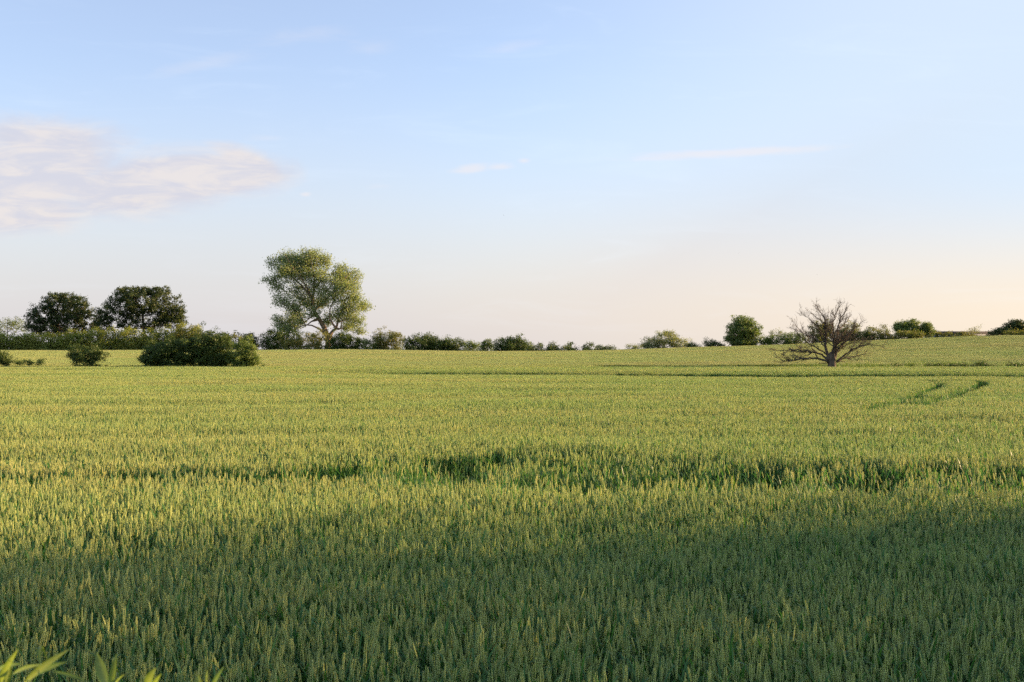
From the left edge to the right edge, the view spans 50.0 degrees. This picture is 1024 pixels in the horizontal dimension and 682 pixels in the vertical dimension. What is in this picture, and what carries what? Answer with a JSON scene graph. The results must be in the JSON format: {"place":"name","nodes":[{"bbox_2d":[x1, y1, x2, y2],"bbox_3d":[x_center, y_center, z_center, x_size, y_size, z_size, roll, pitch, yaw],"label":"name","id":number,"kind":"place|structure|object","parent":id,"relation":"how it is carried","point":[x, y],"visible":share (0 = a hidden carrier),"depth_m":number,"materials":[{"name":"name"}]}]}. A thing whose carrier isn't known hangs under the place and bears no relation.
{"place":"outdoors","nodes":[
{"label":"outdoors","id":0,"kind":"place"},
{"bbox_2d":[165,589,206,649],"bbox_3d":[-2.374,2.321,7.877,0.314,1.058,0.354,0,0,0],"label":"wheat","id":1,"kind":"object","parent":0,"point":[181,611],"depth_m":7.89,"materials":[{"name":"green plant"}]},
{"bbox_2d":[0,364,1023,681],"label":"wheat field","id":2,"kind":"structure","parent":0,"point":[532,522],"depth_m":12.37,"materials":[{"name":"green plant"}]},
{"bbox_2d":[0,0,1023,350],"label":"sky","id":3,"kind":"structure","parent":0,"point":[685,167],"materials":[{"name":"blue"}]},
{"bbox_2d":[1,335,1023,366],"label":"wheat field","id":4,"kind":"structure","parent":0,"point":[992,350],"depth_m":147.56,"materials":[{"name":"green plant"}]},
{"bbox_2d":[643,621,707,680],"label":"wheat","id":5,"kind":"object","parent":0,"point":[675,647],"depth_m":6.87,"materials":[{"name":"green plant"}]},
{"bbox_2d":[831,526,854,566],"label":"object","id":6,"kind":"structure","parent":0,"point":[837,538],"depth_m":10.71,"materials":[{"name":"green plant"}]},
{"bbox_2d":[977,645,1023,680],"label":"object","id":7,"kind":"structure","parent":0,"point":[1009,664],"depth_m":6.43,"materials":[{"name":"green plant"}]},
{"bbox_3d":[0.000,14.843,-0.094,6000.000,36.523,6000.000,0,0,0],"label":"ground","id":8,"kind":"structure","parent":0,"visible":0},
{"bbox_2d":[0,350,13,365],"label":"spreading bush","id":9,"kind":"object","parent":8,"relation":"on","point":[5,360],"visible":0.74,"depth_m":112.78,"materials":[{"name":"green plant"}]},
{"bbox_2d":[0,316,26,336],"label":"wispy tree","id":10,"kind":"object","parent":8,"relation":"on","point":[11,324],"visible":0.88,"depth_m":231.63,"materials":[{"name":"green plant"}]},
{"bbox_2d":[13,357,23,365],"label":"weed tuft","id":11,"kind":"object","parent":8,"relation":"on","point":[17,362],"visible":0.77,"depth_m":113.00,"materials":[{"name":"green plant"}]},
{"bbox_2d":[21,358,33,365],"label":"weed tuft","id":12,"kind":"object","parent":8,"relation":"on","point":[29,362],"visible":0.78,"depth_m":112.69,"materials":[{"name":"green plant"}]},
{"bbox_2d":[34,358,46,364],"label":"weed tuft","id":13,"kind":"object","parent":8,"relation":"on","point":[40,360],"visible":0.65,"depth_m":112.96,"materials":[{"name":"green plant"}]},
{"bbox_2d":[21,291,101,338],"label":"oak tree","id":14,"kind":"object","parent":8,"relation":"on","point":[55,318],"visible":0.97,"depth_m":225.57,"materials":[{"name":"green plant"}]},
{"bbox_2d":[64,338,110,366],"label":"spreading bush","id":15,"kind":"object","parent":8,"relation":"on","point":[82,355],"visible":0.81,"depth_m":112.56,"materials":[{"name":"green plant"}]},
{"bbox_2d":[0,322,203,349],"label":"field hedge","id":16,"kind":"object","parent":8,"relation":"on","point":[34,341],"visible":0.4,"depth_m":208.26,"materials":[{"name":"green plant"}]},
{"bbox_2d":[0,646,222,681],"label":"willow shrub","id":17,"kind":"object","parent":8,"relation":"on","point":[48,665],"visible":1,"depth_m":1.51,"materials":[{"name":"green plant"}]},
{"bbox_2d":[92,285,188,333],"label":"oak tree","id":18,"kind":"object","parent":8,"relation":"on","point":[176,311],"visible":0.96,"depth_m":223.01,"materials":[{"name":"green plant"}]},
{"bbox_2d":[136,333,200,366],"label":"thicket","id":19,"kind":"object","parent":8,"relation":"on","point":[167,352],"visible":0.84,"depth_m":112.02,"materials":[{"name":"green plant"}]},
{"bbox_2d":[168,323,203,340],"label":"hedge bush","id":20,"kind":"object","parent":8,"relation":"on","point":[181,330],"visible":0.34,"depth_m":211.85,"materials":[{"name":"green plant"}]},
{"bbox_2d":[184,322,235,366],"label":"thicket","id":21,"kind":"object","parent":8,"relation":"on","point":[212,352],"visible":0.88,"depth_m":112.63,"materials":[{"name":"green plant"}]},
{"bbox_2d":[214,330,259,349],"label":"hedge bush","id":22,"kind":"object","parent":8,"relation":"on","point":[233,335],"visible":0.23,"depth_m":205.78,"materials":[{"name":"green plant"}]},
{"bbox_2d":[222,334,261,366],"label":"thicket","id":23,"kind":"object","parent":8,"relation":"on","point":[245,355],"visible":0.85,"depth_m":112.11,"materials":[{"name":"green plant"}]},
{"bbox_2d":[241,331,260,349],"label":"hedge bush","id":24,"kind":"object","parent":8,"relation":"on","point":[254,339],"visible":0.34,"depth_m":208.55,"materials":[{"name":"green plant"}]},
{"bbox_2d":[257,326,311,349],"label":"dark bush","id":25,"kind":"object","parent":8,"relation":"on","point":[270,343],"visible":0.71,"depth_m":206.22,"materials":[{"name":"green plant"}]},
{"bbox_2d":[280,327,333,349],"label":"hedge bush","id":26,"kind":"object","parent":8,"relation":"on","point":[290,345],"visible":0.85,"depth_m":203.58,"materials":[{"name":"green plant"}]},
{"bbox_2d":[258,245,375,345],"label":"tree","id":27,"kind":"object","parent":8,"relation":"on","point":[293,265],"visible":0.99,"depth_m":211.94,"materials":[{"name":"green plant"}]},
{"bbox_2d":[324,328,361,348],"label":"dark bush","id":28,"kind":"object","parent":8,"relation":"on","point":[347,341],"visible":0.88,"depth_m":202.77,"materials":[{"name":"green plant"}]},
{"bbox_2d":[354,336,380,349],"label":"bush","id":29,"kind":"object","parent":8,"relation":"on","point":[363,344],"visible":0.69,"depth_m":203.97,"materials":[{"name":"green plant"}]},
{"bbox_2d":[368,325,405,349],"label":"round bush","id":30,"kind":"object","parent":8,"relation":"on","point":[391,338],"visible":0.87,"depth_m":204.45,"materials":[{"name":"green plant"}]},
{"bbox_2d":[402,331,449,349],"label":"dark bush","id":31,"kind":"object","parent":8,"relation":"on","point":[426,342],"visible":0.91,"depth_m":201.82,"materials":[{"name":"green plant"}]},
{"bbox_2d":[371,342,518,350],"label":"scrub line","id":32,"kind":"object","parent":8,"relation":"on","point":[466,348],"visible":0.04,"depth_m":213.86,"materials":[{"name":"green plant"}]},
{"bbox_2d":[436,334,467,350],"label":"dark bush","id":33,"kind":"object","parent":8,"relation":"on","point":[455,345],"visible":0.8,"depth_m":202.16,"materials":[{"name":"green plant"}]},
{"bbox_2d":[463,339,479,350],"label":"bush","id":34,"kind":"object","parent":8,"relation":"on","point":[472,344],"visible":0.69,"depth_m":211.81,"materials":[{"name":"green plant"}]},
{"bbox_2d":[478,338,494,350],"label":"bush","id":35,"kind":"object","parent":8,"relation":"on","point":[489,343],"visible":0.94,"depth_m":203.81,"materials":[{"name":"green plant"}]},
{"bbox_2d":[491,333,533,350],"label":"dome bush","id":36,"kind":"object","parent":8,"relation":"on","point":[511,344],"visible":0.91,"depth_m":201.72,"materials":[{"name":"green plant"}]},
{"bbox_2d":[527,341,611,350],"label":"field hedge","id":37,"kind":"object","parent":8,"relation":"on","point":[554,347],"visible":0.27,"depth_m":202.71,"materials":[{"name":"green plant"}]},
{"bbox_2d":[601,344,619,349],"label":"bush","id":38,"kind":"object","parent":8,"relation":"on","point":[609,348],"visible":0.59,"depth_m":203.17,"materials":[{"name":"green plant"}]},
{"bbox_2d":[626,343,641,348],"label":"bush","id":39,"kind":"object","parent":8,"relation":"on","point":[635,346],"visible":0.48,"depth_m":205.69,"materials":[{"name":"green plant"}]},
{"bbox_2d":[638,328,691,348],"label":"round tree","id":40,"kind":"object","parent":8,"relation":"on","point":[670,339],"visible":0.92,"depth_m":209.19,"materials":[{"name":"green plant"}]},
{"bbox_2d":[684,342,702,346],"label":"bush","id":41,"kind":"object","parent":8,"relation":"on","point":[690,344],"visible":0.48,"depth_m":206.56,"materials":[{"name":"green plant"}]},
{"bbox_2d":[701,336,725,346],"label":"bush","id":42,"kind":"object","parent":8,"relation":"on","point":[714,343],"visible":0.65,"depth_m":204.38,"materials":[{"name":"green plant"}]},
{"bbox_2d":[722,315,763,345],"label":"leafy tree","id":43,"kind":"object","parent":8,"relation":"on","point":[741,331],"visible":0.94,"depth_m":205.23,"materials":[{"name":"green plant"}]},
{"bbox_2d":[757,333,781,344],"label":"hedge bush","id":44,"kind":"object","parent":8,"relation":"on","point":[770,341],"visible":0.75,"depth_m":206.74,"materials":[{"name":"green plant"}]},
{"bbox_2d":[769,329,785,343],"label":"spindly shrub","id":45,"kind":"object","parent":8,"relation":"on","point":[781,332],"visible":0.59,"depth_m":208.86,"materials":[{"name":"green plant"}]},
{"bbox_2d":[778,331,807,344],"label":"hedge bush","id":46,"kind":"object","parent":8,"relation":"on","point":[788,339],"visible":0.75,"depth_m":206.54,"materials":[{"name":"green plant"}]},
{"bbox_2d":[600,358,1023,367],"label":"margin grass","id":47,"kind":"structure","parent":8,"relation":"on","point":[865,365],"depth_m":116.90,"materials":[{"name":"green plant"}]},
{"bbox_2d":[807,319,835,342],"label":"round bush","id":48,"kind":"object","parent":8,"relation":"on","point":[817,336],"visible":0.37,"depth_m":211.08,"materials":[{"name":"green plant"}]},
{"bbox_2d":[769,299,887,366],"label":"dead tree","id":49,"kind":"object","parent":8,"relation":"on","point":[830,359],"visible":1,"depth_m":111.70,"materials":[{"name":"brown wood"}]},
{"bbox_2d":[836,319,862,341],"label":"round bush","id":50,"kind":"object","parent":8,"relation":"on","point":[858,330],"visible":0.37,"depth_m":212.47,"materials":[{"name":"green plant"}]},
{"bbox_2d":[858,325,879,339],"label":"hedge bush","id":51,"kind":"object","parent":8,"relation":"on","point":[868,331],"visible":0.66,"depth_m":209.33,"materials":[{"name":"green plant"}]},
{"bbox_2d":[874,322,899,339],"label":"hedge bush","id":52,"kind":"object","parent":8,"relation":"on","point":[884,335],"visible":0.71,"depth_m":209.64,"materials":[{"name":"green plant"}]},
{"bbox_2d":[891,362,918,366],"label":"weed tuft","id":53,"kind":"object","parent":8,"relation":"on","point":[901,364],"visible":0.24,"depth_m":113.95,"materials":[{"name":"green plant"}]},
{"bbox_2d":[890,328,925,338],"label":"hedge bush","id":54,"kind":"object","parent":8,"relation":"on","point":[902,334],"visible":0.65,"depth_m":207.52,"materials":[{"name":"green plant"}]},
{"bbox_2d":[891,318,925,334],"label":"bushy tree","id":55,"kind":"object","parent":8,"relation":"on","point":[909,325],"visible":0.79,"depth_m":213.44,"materials":[{"name":"green plant"}]},
{"bbox_2d":[917,321,936,337],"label":"bushy tree","id":56,"kind":"object","parent":8,"relation":"on","point":[926,328],"visible":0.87,"depth_m":212.19,"materials":[{"name":"green plant"}]},
{"bbox_2d":[922,361,957,366],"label":"weed tuft","id":57,"kind":"object","parent":8,"relation":"on","point":[939,364],"visible":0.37,"depth_m":113.77,"materials":[{"name":"green plant"}]},
{"bbox_2d":[922,327,985,337],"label":"field hedge","id":58,"kind":"object","parent":8,"relation":"on","point":[946,334],"visible":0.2,"depth_m":211.11,"materials":[{"name":"green plant"}]},
{"bbox_2d":[925,331,989,337],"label":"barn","id":59,"kind":"structure","parent":8,"relation":"on","point":[973,333],"depth_m":251.53,"materials":[{"name":"white"}]},
{"bbox_2d":[947,361,990,366],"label":"weed tuft","id":60,"kind":"object","parent":8,"relation":"on","point":[982,363],"visible":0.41,"depth_m":113.54,"materials":[{"name":"green plant"}]},
{"bbox_2d":[965,324,984,335],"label":"spindly shrub","id":61,"kind":"object","parent":8,"relation":"on","point":[978,331],"visible":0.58,"depth_m":215.87,"materials":[{"name":"grey plant"}]},
{"bbox_2d":[986,326,1012,335],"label":"dark bush","id":62,"kind":"object","parent":8,"relation":"on","point":[999,331],"visible":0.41,"depth_m":219.62,"materials":[{"name":"green plant"}]},
{"bbox_2d":[999,318,1023,332],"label":"round tree","id":63,"kind":"object","parent":8,"relation":"on","point":[1015,324],"visible":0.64,"depth_m":220.78,"materials":[{"name":"green plant"}]},
{"bbox_2d":[1003,327,1023,334],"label":"hedge bush","id":64,"kind":"object","parent":8,"relation":"on","point":[1014,332],"visible":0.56,"depth_m":211.35,"materials":[{"name":"green plant"}]},
{"bbox_2d":[1006,361,1023,366],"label":"weed tuft","id":65,"kind":"object","parent":8,"relation":"on","point":[1016,365],"visible":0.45,"depth_m":113.10,"materials":[{"name":"green plant"}]}
]}

